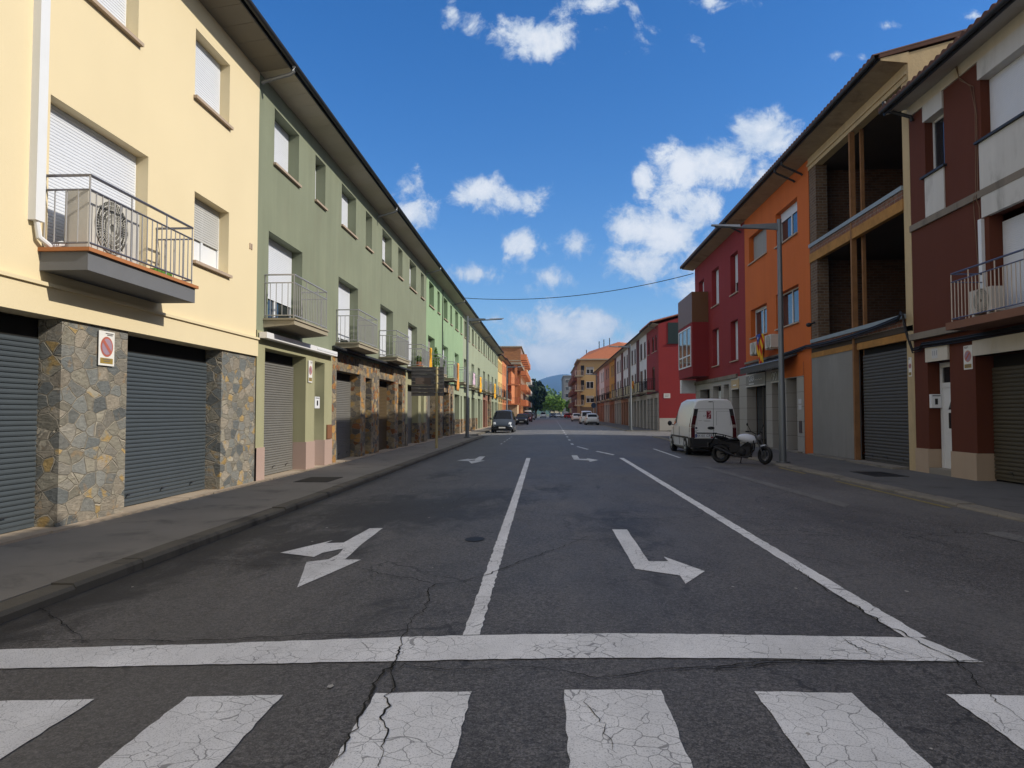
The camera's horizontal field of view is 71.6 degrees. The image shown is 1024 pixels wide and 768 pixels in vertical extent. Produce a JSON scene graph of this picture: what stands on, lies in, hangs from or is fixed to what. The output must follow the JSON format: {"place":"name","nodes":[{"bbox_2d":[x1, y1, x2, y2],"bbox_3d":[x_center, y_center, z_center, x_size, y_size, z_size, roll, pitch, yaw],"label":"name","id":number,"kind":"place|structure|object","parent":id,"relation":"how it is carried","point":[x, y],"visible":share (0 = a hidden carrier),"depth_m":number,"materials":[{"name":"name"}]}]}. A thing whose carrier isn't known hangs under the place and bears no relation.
{"place":"outdoors","nodes":[
{"label":"outdoors","id":0,"kind":"place"},
{"bbox_2d":[0,427,490,601],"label":"pavement","id":1,"kind":"structure","parent":0,"point":[30,565],"depth_m":9.38,"materials":[{"name":"concrete"}]},
{"bbox_2d":[0,0,296,533],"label":"cream house","id":2,"kind":"structure","parent":1,"relation":"on","point":[153,114],"depth_m":10.85,"materials":[{"name":"paint"}]},
{"bbox_2d":[28,0,64,246],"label":"cable duct","id":3,"kind":"object","parent":2,"relation":"attached to","point":[39,113],"visible":0.87,"depth_m":8.71,"materials":[{"name":"white plastic"}]},
{"bbox_2d":[47,104,135,246],"bbox_3d":[-6.031,-2.627,10.116,0.062,2.030,2.220,0,-2,3],"label":"balcony door","id":4,"kind":"structure","parent":2,"relation":"in","point":[74,148],"depth_m":9.88,"materials":[{"name":"white plastic"}]},
{"bbox_2d":[64,190,139,263],"bbox_3d":[-5.542,-2.070,9.668,0.342,0.800,1.140,0,-2,3],"label":"ac unit","id":5,"kind":"object","parent":2,"relation":"on","point":[72,216],"visible":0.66,"depth_m":9.30,"materials":[{"name":"metal"}]},
{"bbox_2d":[98,330,114,366],"bbox_3d":[-5.776,-0.505,10.127,0.015,0.490,0.360,0,-2,3],"label":"no parking sign","id":6,"kind":"object","parent":2,"relation":"attached to","point":[106,343],"visible":1,"depth_m":10.11,"materials":[{"name":"metal"}]},
{"bbox_2d":[88,0,143,46],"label":"window","id":7,"kind":"structure","parent":2,"relation":"in","point":[114,10],"depth_m":10.62,"materials":[{"name":"white plastic"}]},
{"bbox_2d":[193,198,232,277],"bbox_3d":[-5.740,-2.777,13.394,0.320,1.305,1.480,0,-2,3],"label":"window","id":8,"kind":"structure","parent":2,"relation":"in","point":[206,219],"depth_m":13.56,"materials":[{"name":"white plastic"}]},
{"bbox_2d":[193,40,233,129],"bbox_3d":[-5.743,-5.732,13.454,0.320,1.295,1.480,0,-2,3],"label":"window","id":9,"kind":"structure","parent":2,"relation":"in","point":[207,70],"depth_m":13.57,"materials":[{"name":"white plastic"}]},
{"bbox_2d":[0,64,360,480],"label":"green terrace house","id":10,"kind":"structure","parent":1,"relation":"on","point":[305,141],"depth_m":17.87,"materials":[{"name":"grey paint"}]},
{"bbox_2d":[268,239,291,317],"bbox_3d":[-5.760,-2.430,17.199,0.062,2.010,2.220,0,-2,3],"label":"balcony door","id":11,"kind":"structure","parent":10,"relation":"in","point":[279,258],"depth_m":17.47,"materials":[{"name":"white plastic"}]},
{"bbox_2d":[273,121,301,187],"bbox_3d":[-5.594,-5.702,17.278,0.400,1.345,1.730,0,-2,3],"label":"window","id":12,"kind":"structure","parent":10,"relation":"in","point":[280,136],"depth_m":17.55,"materials":[{"name":"white plastic"}]},
{"bbox_2d":[259,332,336,356],"bbox_3d":[-5.276,-0.965,18.037,0.180,0.130,5.200,0,-2,3],"label":"awning cassette","id":13,"kind":"object","parent":10,"relation":"attached to","point":[288,341],"visible":1,"depth_m":17.26,"materials":[{"name":"white plastic"}]},
{"bbox_2d":[0,426,490,545],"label":"threshold strip","id":14,"kind":"object","parent":1,"relation":"on","point":[18,535],"visible":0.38,"depth_m":11.54,"materials":[{"name":"concrete"}]},
{"bbox_2d":[294,477,341,481],"bbox_3d":[-4.337,2.145,15.960,0.750,0.006,1.200,0,-2,3],"label":"manhole cover","id":15,"kind":"object","parent":1,"relation":"on","point":[319,479],"visible":1,"depth_m":15.93,"materials":[{"name":"black metal"}]},
{"bbox_2d":[256,266,454,440],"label":"green terrace house","id":16,"kind":"structure","parent":1,"relation":"on","point":[437,282],"depth_m":39.88,"materials":[{"name":"paint"}]},
{"bbox_2d":[331,154,398,462],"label":"green terrace house","id":17,"kind":"structure","parent":1,"relation":"on","point":[362,196],"depth_m":23.46,"materials":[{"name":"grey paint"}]},
{"bbox_2d":[338,283,349,341],"bbox_3d":[-5.493,-2.212,22.588,0.062,2.010,2.220,0,-2,3],"label":"balcony door","id":18,"kind":"structure","parent":17,"relation":"in","point":[343,292],"depth_m":22.98,"materials":[{"name":"white plastic"}]},
{"bbox_2d":[341,193,357,239],"bbox_3d":[-5.327,-5.484,22.667,0.400,1.345,1.730,0,-2,3],"label":"window","id":19,"kind":"structure","parent":17,"relation":"in","point":[344,224],"depth_m":23.09,"materials":[{"name":"white plastic"}]},
{"bbox_2d":[334,347,496,397],"bbox_3d":[-3.465,0.369,55.381,0.070,0.111,69.285,0,-2,3],"label":"overhead cable","id":20,"kind":"object","parent":17,"relation":"attached to","point":[352,354],"visible":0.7,"depth_m":26.11,"materials":[{"name":"black rubber"}]},
{"bbox_2d":[279,285,465,437],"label":"green terrace house","id":21,"kind":"structure","parent":1,"relation":"on","point":[451,295],"depth_m":45.42,"materials":[{"name":"paint"}]},
{"bbox_2d":[376,207,423,452],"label":"green terrace house","id":22,"kind":"structure","parent":1,"relation":"on","point":[397,232],"depth_m":28.96,"materials":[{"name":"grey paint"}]},
{"bbox_2d":[380,308,385,356],"bbox_3d":[-5.200,-1.997,27.975,0.010,1.997,2.150,0,-2,3],"label":"balcony door","id":23,"kind":"structure","parent":22,"relation":"in","point":[382,313],"depth_m":28.56,"materials":[{"name":"white plastic"}]},
{"bbox_2d":[337,311,479,431],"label":"green terrace house","id":24,"kind":"structure","parent":1,"relation":"on","point":[472,314],"depth_m":55.84,"materials":[{"name":"paint"}]},
{"bbox_2d":[405,242,441,445],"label":"green terrace house","id":25,"kind":"structure","parent":1,"relation":"on","point":[421,258],"depth_m":34.46,"materials":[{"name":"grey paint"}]},
{"bbox_2d":[411,367,443,447],"bbox_3d":[-3.606,0.997,30.253,1.400,3.460,0.195,0,-2,3],"label":"road sign back","id":26,"kind":"object","parent":1,"relation":"on","point":[422,378],"visible":1,"depth_m":30.33,"materials":[{"name":"metal"}]},
{"bbox_2d":[379,328,490,427],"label":"green terrace house","id":27,"kind":"structure","parent":1,"relation":"on","point":[481,333],"depth_m":66.96,"materials":[{"name":"paint"}]},
{"bbox_2d":[384,335,494,426],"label":"green terrace house","id":28,"kind":"structure","parent":1,"relation":"on","point":[488,339],"depth_m":72.33,"materials":[{"name":"paint"}]},
{"bbox_2d":[410,345,500,424],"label":"green terrace house","id":29,"kind":"structure","parent":1,"relation":"on","point":[493,350],"depth_m":82.94,"materials":[{"name":"paint"}]},
{"bbox_2d":[453,300,473,434],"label":"green terrace house","id":30,"kind":"structure","parent":1,"relation":"on","point":[462,308],"depth_m":50.79,"materials":[{"name":"paint"}]},
{"bbox_2d":[467,273,692,299],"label":"overhead cable","id":31,"kind":"object","parent":30,"relation":"attached to","point":[579,295],"visible":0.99,"depth_m":45.46,"materials":[{"name":"black rubber"}]},
{"bbox_2d":[471,321,485,430],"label":"green terrace house","id":32,"kind":"structure","parent":1,"relation":"on","point":[474,329],"depth_m":61.59,"materials":[{"name":"paint"}]},
{"bbox_2d":[464,316,503,437],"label":"street lamp","id":33,"kind":"object","parent":1,"relation":"on","point":[468,319],"visible":1,"depth_m":42.81,"materials":[{"name":"metal"}]},
{"bbox_2d":[487,341,497,426],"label":"green terrace house","id":34,"kind":"structure","parent":1,"relation":"on","point":[490,344],"depth_m":77.61,"materials":[{"name":"paint"}]},
{"bbox_2d":[495,349,503,410],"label":"green terrace house","id":35,"kind":"structure","parent":1,"relation":"on","point":[500,351],"depth_m":88.45,"materials":[{"name":"paint"}]},
{"bbox_2d":[500,346,530,413],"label":"brick block","id":36,"kind":"structure","parent":1,"relation":"on","point":[514,354],"depth_m":135.02,"materials":[{"name":"brick"}]},
{"bbox_2d":[507,362,523,415],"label":"salmon corner block","id":37,"kind":"structure","parent":1,"relation":"on","point":[512,385],"depth_m":117.20,"materials":[{"name":"orange paint"}]},
{"bbox_2d":[498,354,506,409],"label":"yellow house","id":38,"kind":"structure","parent":0,"point":[501,358],"depth_m":94.36,"materials":[{"name":"paint"}]},
{"bbox_2d":[502,357,511,409],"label":"salmon house","id":39,"kind":"structure","parent":0,"point":[505,362],"depth_m":104.64,"materials":[{"name":"orange paint"}]},
{"bbox_2d":[0,434,1023,767],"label":"road","id":40,"kind":"structure","parent":0,"point":[916,572],"depth_m":5.63,"materials":[{"name":"asphalt"}]},
{"bbox_2d":[0,699,93,758],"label":"zebra stripe","id":41,"kind":"object","parent":40,"relation":"on","point":[22,722],"visible":1,"depth_m":3.62,"materials":[{"name":"paint"}]},
{"bbox_2d":[98,695,281,767],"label":"zebra stripe","id":42,"kind":"object","parent":40,"relation":"on","point":[200,732],"visible":1,"depth_m":3.38,"materials":[{"name":"paint"}]},
{"bbox_2d":[0,429,490,623],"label":"kerb","id":43,"kind":"structure","parent":40,"relation":"on","point":[42,597],"depth_m":7.64,"materials":[{"name":"concrete"}]},
{"bbox_2d":[281,528,381,586],"bbox_3d":[-2.073,1.869,7.904,1.030,0.025,3.242,0,-2,3],"label":"lane arrow","id":44,"kind":"object","parent":40,"relation":"on","point":[313,570],"visible":1,"depth_m":7.79,"materials":[{"name":"paint"}]},
{"bbox_2d":[329,691,471,767],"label":"zebra stripe","id":45,"kind":"object","parent":40,"relation":"on","point":[424,729],"visible":1,"depth_m":3.35,"materials":[{"name":"paint"}]},
{"bbox_2d":[0,633,981,667],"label":"stop line","id":46,"kind":"object","parent":40,"relation":"on","point":[539,646],"visible":1,"depth_m":4.55,"materials":[{"name":"paint"}]},
{"bbox_2d":[10,483,1023,765],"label":"road crack","id":47,"kind":"object","parent":40,"relation":"on","point":[536,667],"visible":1,"depth_m":4.27,"materials":[{"name":"asphalt"}]},
{"bbox_2d":[564,689,692,767],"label":"zebra stripe","id":48,"kind":"object","parent":40,"relation":"on","point":[641,730],"visible":1,"depth_m":3.34,"materials":[{"name":"paint"}]},
{"bbox_2d":[612,529,703,582],"bbox_3d":[1.545,1.811,7.681,0.660,0.004,2.890,0,-2,3],"label":"lane arrow","id":49,"kind":"object","parent":40,"relation":"on","point":[640,561],"visible":1,"depth_m":7.06,"materials":[{"name":"paint"}]},
{"bbox_2d":[463,458,924,636],"bbox_3d":[1.637,2.087,14.294,3.255,0.005,19.140,0,-2,3],"label":"lane line","id":50,"kind":"object","parent":40,"relation":"on","point":[474,623],"visible":1,"depth_m":6.71,"materials":[{"name":"paint"}]},
{"bbox_2d":[668,399,736,454],"bbox_3d":[7.308,1.627,27.604,2.080,2.076,4.350,0,-2,2],"label":"parked van","id":51,"kind":"object","parent":40,"relation":"on","point":[697,423],"visible":0.79,"depth_m":25.53,"materials":[{"name":"white paint"}]},
{"bbox_2d":[708,423,772,463],"bbox_3d":[6.995,1.820,21.738,1.956,1.228,0.682,-1,-8,31],"label":"motorcycle","id":52,"kind":"object","parent":40,"relation":"on","point":[746,450],"visible":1,"depth_m":21.57,"materials":[{"name":"black metal"}]},
{"bbox_2d":[599,424,1023,522],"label":"kerb","id":53,"kind":"structure","parent":40,"relation":"on","point":[970,506],"depth_m":13.49,"materials":[{"name":"concrete"}]},
{"bbox_2d":[754,691,932,767],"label":"zebra stripe","id":54,"kind":"object","parent":40,"relation":"on","point":[848,730],"visible":1,"depth_m":3.34,"materials":[{"name":"paint"}]},
{"bbox_2d":[701,466,1023,542],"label":"faded line","id":55,"kind":"object","parent":40,"relation":"on","point":[998,534],"visible":1,"depth_m":12.84,"materials":[{"name":"paint"}]},
{"bbox_2d":[781,468,950,507],"bbox_3d":[7.346,2.190,15.830,0.113,0.001,8.500,0,-2,3],"label":"yellow kerb line","id":56,"kind":"object","parent":40,"relation":"on","point":[882,491],"visible":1,"depth_m":13.63,"materials":[{"name":"paint"}]},
{"bbox_2d":[947,694,1023,749],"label":"zebra stripe","id":57,"kind":"object","parent":40,"relation":"on","point":[1004,720],"visible":1,"depth_m":3.60,"materials":[{"name":"paint"}]},
{"bbox_2d":[529,374,567,395],"bbox_3d":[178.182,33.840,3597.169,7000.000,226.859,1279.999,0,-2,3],"label":"mountain","id":58,"kind":"structure","parent":0,"point":[554,382],"depth_m":3675.93,"materials":[{"name":"blue"}]},
{"bbox_2d":[478,416,640,435],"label":"road","id":59,"kind":"structure","parent":0,"point":[543,425],"depth_m":66.08,"materials":[{"name":"asphalt"}]},
{"bbox_2d":[490,410,515,432],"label":"parked car","id":60,"kind":"object","parent":59,"relation":"on","point":[503,420],"visible":1,"depth_m":56.48,"materials":[{"name":"grey paint"}]},
{"bbox_2d":[515,414,528,424],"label":"parked car","id":61,"kind":"object","parent":59,"relation":"on","point":[522,418],"visible":0.92,"depth_m":92.87,"materials":[{"name":"black paint"}]},
{"bbox_2d":[528,379,546,417],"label":"dark evergreen tree","id":62,"kind":"object","parent":59,"relation":"on","point":[537,398],"visible":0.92,"depth_m":210.39,"materials":[{"name":"green plant"}]},
{"bbox_2d":[542,396,555,412],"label":"leafy tree","id":63,"kind":"object","parent":59,"relation":"on","point":[547,403],"visible":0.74,"depth_m":260.11,"materials":[{"name":"green plant"}]},
{"bbox_2d":[552,396,565,412],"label":"leafy tree","id":64,"kind":"object","parent":59,"relation":"on","point":[559,402],"visible":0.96,"depth_m":253.14,"materials":[{"name":"green plant"}]},
{"bbox_2d":[583,413,598,424],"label":"parked car","id":65,"kind":"object","parent":59,"relation":"on","point":[591,418],"visible":1,"depth_m":89.62,"materials":[{"name":"white paint"}]},
{"bbox_2d":[252,0,997,381],"label":"sky","id":66,"kind":"structure","parent":0,"point":[547,149],"materials":[{"name":"blue"}]},
{"bbox_2d":[628,431,670,436],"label":"side street","id":67,"kind":"structure","parent":0,"point":[656,433],"depth_m":53.60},
{"bbox_2d":[599,421,1023,514],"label":"pavement","id":68,"kind":"structure","parent":0,"point":[1004,495],"depth_m":15.30,"materials":[{"name":"concrete"}]},
{"bbox_2d":[568,365,576,413],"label":"red brick block","id":69,"kind":"structure","parent":68,"relation":"on","point":[572,383],"depth_m":179.45,"materials":[{"name":"brick"}]},
{"bbox_2d":[574,338,625,413],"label":"cream apartment block","id":70,"kind":"structure","parent":68,"relation":"on","point":[590,362],"depth_m":145.61,"materials":[{"name":"paint"}]},
{"bbox_2d":[597,367,603,421],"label":"pink house","id":71,"kind":"structure","parent":68,"relation":"on","point":[601,390],"depth_m":124.51,"materials":[{"name":"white paint"}]},
{"bbox_2d":[600,363,609,421],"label":"pink house","id":72,"kind":"structure","parent":68,"relation":"on","point":[606,389],"depth_m":113.90,"materials":[{"name":"paint"}]},
{"bbox_2d":[605,358,614,422],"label":"ochre house","id":73,"kind":"structure","parent":68,"relation":"on","point":[610,361],"depth_m":104.65,"materials":[{"name":"paint"}]},
{"bbox_2d":[610,353,620,423],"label":"white maroon house","id":74,"kind":"structure","parent":68,"relation":"on","point":[616,357],"depth_m":95.45,"materials":[{"name":"paint"}]},
{"bbox_2d":[609,344,631,429],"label":"street lamp","id":75,"kind":"object","parent":68,"relation":"on","point":[630,385],"visible":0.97,"depth_m":60.85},
{"bbox_2d":[616,348,628,425],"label":"white maroon house","id":76,"kind":"structure","parent":68,"relation":"on","point":[623,352],"depth_m":87.40,"materials":[{"name":"paint"}]},
{"bbox_2d":[624,340,636,426],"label":"white maroon house","id":77,"kind":"structure","parent":68,"relation":"on","point":[633,376],"depth_m":78.26,"materials":[{"name":"paint"}]},
{"bbox_2d":[630,332,646,428],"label":"white maroon house","id":78,"kind":"structure","parent":68,"relation":"on","point":[639,338],"depth_m":71.56,"materials":[{"name":"paint"}]},
{"bbox_2d":[639,314,695,430],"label":"red gable house","id":79,"kind":"structure","parent":68,"relation":"on","point":[662,358],"depth_m":60.59,"materials":[{"name":"paint"}]},
{"bbox_2d":[668,322,678,342],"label":"gable window","id":80,"kind":"structure","parent":79,"relation":"in","point":[673,330],"depth_m":60.59,"materials":[{"name":"glass"}]},
{"bbox_2d":[678,216,809,442],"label":"dark red house","id":81,"kind":"structure","parent":68,"relation":"on","point":[711,335],"depth_m":39.85,"materials":[{"name":"paint"}]},
{"bbox_2d":[711,219,789,462],"bbox_3d":[7.251,-1.334,21.639,2.250,7.420,0.400,0,-2,3],"label":"street lamp","id":82,"kind":"object","parent":68,"relation":"on","point":[781,394],"visible":0.99,"depth_m":21.55,"materials":[{"name":"metal"}]},
{"bbox_2d":[726,153,864,454],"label":"orange house","id":83,"kind":"structure","parent":68,"relation":"on","point":[779,189],"depth_m":28.60,"materials":[{"name":"paint"}]},
{"bbox_2d":[745,372,765,387],"bbox_3d":[11.127,-0.181,32.323,0.169,0.580,3.000,0,-2,3],"label":"shop sign","id":84,"kind":"object","parent":83,"relation":"attached to","point":[756,380],"visible":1,"depth_m":32.11,"materials":[{"name":"white plastic"}]},
{"bbox_2d":[747,230,766,265],"bbox_3d":[11.188,-6.262,32.090,0.340,1.325,2.750,0,-2,3],"label":"window","id":85,"kind":"structure","parent":83,"relation":"in","point":[760,243],"depth_m":32.32,"materials":[{"name":"white plastic"}]},
{"bbox_2d":[749,305,766,339],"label":"window","id":86,"kind":"structure","parent":83,"relation":"in","point":[760,314],"depth_m":32.34,"materials":[{"name":"glass"}]},
{"bbox_2d":[756,333,763,363],"bbox_3d":[10.570,-1.499,30.279,0.135,1.250,0.857,0,-2,3],"label":"hanging flag","id":87,"kind":"object","parent":83,"relation":"attached to","point":[760,343],"visible":0.98,"depth_m":30.19,"materials":[{"name":"multicoloured fabric"}]},
{"bbox_2d":[740,353,796,374],"bbox_3d":[10.641,-0.778,29.816,0.630,0.550,5.700,0,-2,3],"label":"shop awning","id":88,"kind":"object","parent":83,"relation":"attached to","point":[767,365],"visible":0.88,"depth_m":29.42,"materials":[{"name":"fabric"}]},
{"bbox_2d":[765,334,777,349],"bbox_3d":[10.738,-1.730,29.399,0.352,0.600,0.800,0,-2,3],"label":"ac unit","id":89,"kind":"object","parent":83,"relation":"attached to","point":[771,341],"visible":0.98,"depth_m":29.04,"materials":[{"name":"metal"}]},
{"bbox_2d":[774,202,797,248],"bbox_3d":[10.998,-6.368,28.246,0.340,1.425,2.650,0,-2,3],"label":"window","id":90,"kind":"structure","parent":83,"relation":"in","point":[789,227],"depth_m":28.46,"materials":[{"name":"glass"}]},
{"bbox_2d":[774,287,799,330],"bbox_3d":[11.000,-2.999,28.160,0.340,1.485,2.750,0,-2,3],"label":"window","id":91,"kind":"structure","parent":83,"relation":"in","point":[791,298],"depth_m":28.37,"materials":[{"name":"glass"}]},
{"bbox_2d":[745,311,1023,366],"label":"overhead cable","id":92,"kind":"object","parent":83,"relation":"attached to","point":[947,341],"visible":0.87,"depth_m":18.36,"materials":[{"name":"black rubber"}]},
{"bbox_2d":[785,315,1023,355],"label":"overhead cable","id":93,"kind":"object","parent":83,"relation":"attached to","point":[922,347],"visible":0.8,"depth_m":17.80,"materials":[{"name":"black rubber"}]},
{"bbox_2d":[740,442,909,468],"bbox_3d":[11.082,2.823,32.103,0.650,0.160,26.600,0,-2,3],"label":"threshold","id":94,"kind":"object","parent":68,"relation":"on","point":[879,464],"visible":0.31,"depth_m":21.22,"materials":[{"name":"concrete"}]},
{"bbox_2d":[784,28,966,470],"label":"unfinished brick house","id":95,"kind":"structure","parent":68,"relation":"on","point":[850,144],"depth_m":22.42,"materials":[{"name":"beige paint"}]},
{"bbox_2d":[850,471,909,476],"bbox_3d":[8.976,2.204,17.402,0.800,0.006,1.400,0,-2,3],"label":"manhole cover","id":96,"kind":"object","parent":68,"relation":"on","point":[880,474],"visible":1,"depth_m":17.22,"materials":[{"name":"black metal"}]},
{"bbox_2d":[878,0,1023,482],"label":"brown white house","id":97,"kind":"structure","parent":68,"relation":"on","point":[972,428],"depth_m":15.87,"materials":[{"name":"paint"}]},
{"bbox_2d":[929,394,941,407],"bbox_3d":[10.532,0.426,17.666,0.250,0.340,0.104,0,-2,3],"label":"mailbox","id":98,"kind":"object","parent":97,"relation":"attached to","point":[935,400],"visible":1,"depth_m":17.62,"materials":[{"name":"white plastic"}]},
{"bbox_2d":[933,114,944,168],"bbox_3d":[10.588,-5.914,17.421,0.050,1.370,0.860,0,-2,3],"label":"window","id":99,"kind":"structure","parent":97,"relation":"in","point":[938,125],"depth_m":17.66,"materials":[{"name":"glass"}]},
{"bbox_2d":[940,362,951,468],"bbox_3d":[10.686,0.758,17.206,0.080,2.600,0.940,0,-2,3],"label":"front door","id":100,"kind":"structure","parent":97,"relation":"in","point":[946,435],"depth_m":17.47,"materials":[{"name":"white plastic"}]},
{"bbox_2d":[956,66,978,281],"bbox_3d":[10.247,-4.408,15.954,0.065,5.901,0.616,0,-2,3],"label":"thin cable","id":101,"kind":"object","parent":97,"relation":"attached to","point":[975,173],"visible":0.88,"depth_m":15.71,"materials":[{"name":"brown metal"}]},
{"bbox_2d":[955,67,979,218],"bbox_3d":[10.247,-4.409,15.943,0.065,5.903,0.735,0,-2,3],"label":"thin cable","id":102,"kind":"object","parent":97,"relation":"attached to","point":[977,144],"visible":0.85,"depth_m":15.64,"materials":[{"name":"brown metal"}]},
{"bbox_2d":[963,345,972,369],"bbox_3d":[10.293,-0.601,16.043,0.015,0.540,0.330,0,-2,3],"label":"no parking sign","id":103,"kind":"object","parent":97,"relation":"attached to","point":[968,357],"visible":1,"depth_m":16.02,"materials":[{"name":"metal"}]},
{"bbox_2d":[978,219,985,287],"bbox_3d":[10.237,-2.775,15.477,0.070,1.640,0.120,0,-2,3],"label":"cable duct","id":104,"kind":"object","parent":97,"relation":"attached to","point":[981,242],"visible":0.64,"depth_m":15.44,"materials":[{"name":"white plastic"}]},
{"bbox_2d":[969,286,1004,316],"bbox_3d":[9.869,-1.702,14.786,0.302,0.560,0.750,0,-2,3],"label":"ac unit","id":105,"kind":"object","parent":97,"relation":"on","point":[989,299],"visible":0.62,"depth_m":14.54,"materials":[{"name":"metal"}]},
{"bbox_2d":[989,54,1023,130],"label":"window","id":106,"kind":"structure","parent":97,"relation":"in","point":[1007,86],"depth_m":14.95,"materials":[{"name":"white plastic"}]},
{"bbox_2d":[1002,213,1023,309],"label":"balcony door","id":107,"kind":"structure","parent":97,"relation":"in","point":[1013,228],"depth_m":14.89,"materials":[{"name":"white plastic"}]},
{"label":"far square","id":108,"kind":"structure","parent":0,"visible":0},
{"bbox_2d":[561,375,570,412],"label":"grey block","id":109,"kind":"structure","parent":108,"relation":"on","point":[565,387],"depth_m":299.45,"materials":[{"name":"concrete"}]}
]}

